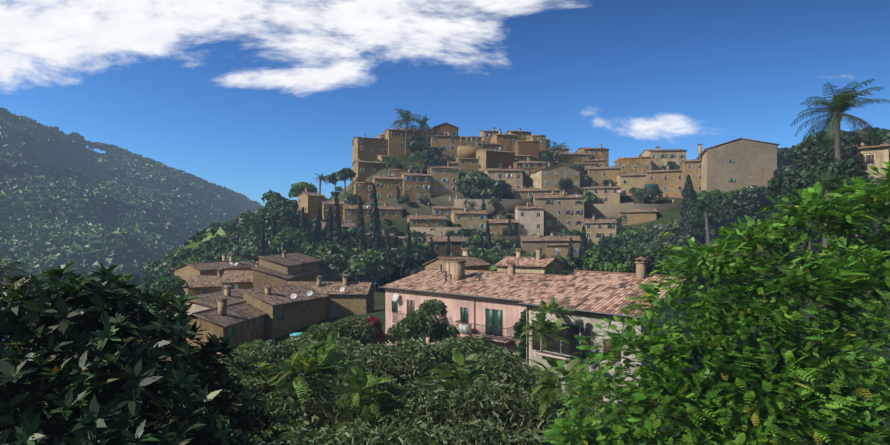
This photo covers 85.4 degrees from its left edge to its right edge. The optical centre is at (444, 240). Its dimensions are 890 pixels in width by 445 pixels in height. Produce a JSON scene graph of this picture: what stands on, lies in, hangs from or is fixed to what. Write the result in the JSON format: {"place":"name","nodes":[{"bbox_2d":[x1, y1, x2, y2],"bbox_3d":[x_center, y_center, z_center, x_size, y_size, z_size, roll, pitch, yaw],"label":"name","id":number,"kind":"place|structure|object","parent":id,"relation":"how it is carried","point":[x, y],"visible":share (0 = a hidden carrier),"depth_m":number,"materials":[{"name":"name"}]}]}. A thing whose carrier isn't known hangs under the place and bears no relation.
{"place":"outdoors","nodes":[
{"label":"outdoors","id":0,"kind":"place"},
{"bbox_2d":[0,132,889,444],"bbox_3d":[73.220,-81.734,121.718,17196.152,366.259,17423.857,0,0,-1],"label":"terrain","id":1,"kind":"structure","parent":0,"point":[68,152],"depth_m":142.20,"materials":[{"name":"green plant"}]},
{"bbox_2d":[0,107,264,278],"bbox_3d":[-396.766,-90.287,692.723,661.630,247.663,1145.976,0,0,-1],"label":"mountain forest trees","id":2,"kind":"object","parent":1,"relation":"on","point":[123,220],"visible":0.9,"depth_m":587.96,"materials":[{"name":"green plant"}]},
{"bbox_2d":[0,260,288,444],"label":"bush","id":3,"kind":"object","parent":1,"relation":"on","point":[96,402],"visible":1,"depth_m":7.94,"materials":[{"name":"green plant"}]},
{"bbox_2d":[166,246,564,360],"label":"houses","id":4,"kind":"structure","parent":1,"relation":"on","point":[268,297],"depth_m":65.29,"materials":[{"name":"stone"}]},
{"bbox_2d":[196,297,603,444],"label":"shrubs","id":5,"kind":"object","parent":1,"relation":"on","point":[373,391],"visible":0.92,"depth_m":18.09,"materials":[{"name":"green plant"}]},
{"bbox_2d":[0,79,889,343],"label":"hill trees","id":6,"kind":"object","parent":1,"relation":"on","point":[278,224],"visible":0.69,"depth_m":110.97,"materials":[{"name":"green plant"}]},
{"bbox_2d":[379,257,566,359],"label":"pink house","id":7,"kind":"structure","parent":1,"relation":"on","point":[484,305],"depth_m":41.55,"materials":[{"name":"paint"}]},
{"bbox_2d":[251,122,889,271],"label":"village houses","id":8,"kind":"structure","parent":1,"relation":"on","point":[494,154],"depth_m":146.89,"materials":[{"name":"stone"}]},
{"bbox_2d":[518,256,715,403],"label":"stone house","id":9,"kind":"structure","parent":1,"relation":"on","point":[591,299],"depth_m":33.07,"materials":[{"name":"orange tile"}]},
{"bbox_2d":[540,161,889,444],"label":"leafy bush","id":10,"kind":"object","parent":1,"relation":"on","point":[838,406],"visible":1,"depth_m":11.11,"materials":[{"name":"green plant"}]},
{"bbox_2d":[696,137,779,192],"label":"building","id":11,"kind":"structure","parent":1,"relation":"on","point":[739,163],"depth_m":129.91,"materials":[{"name":"stone"}]},
{"bbox_2d":[0,0,889,205],"label":"sky","id":12,"kind":"structure","parent":0,"point":[251,98],"materials":[{"name":"blue"}]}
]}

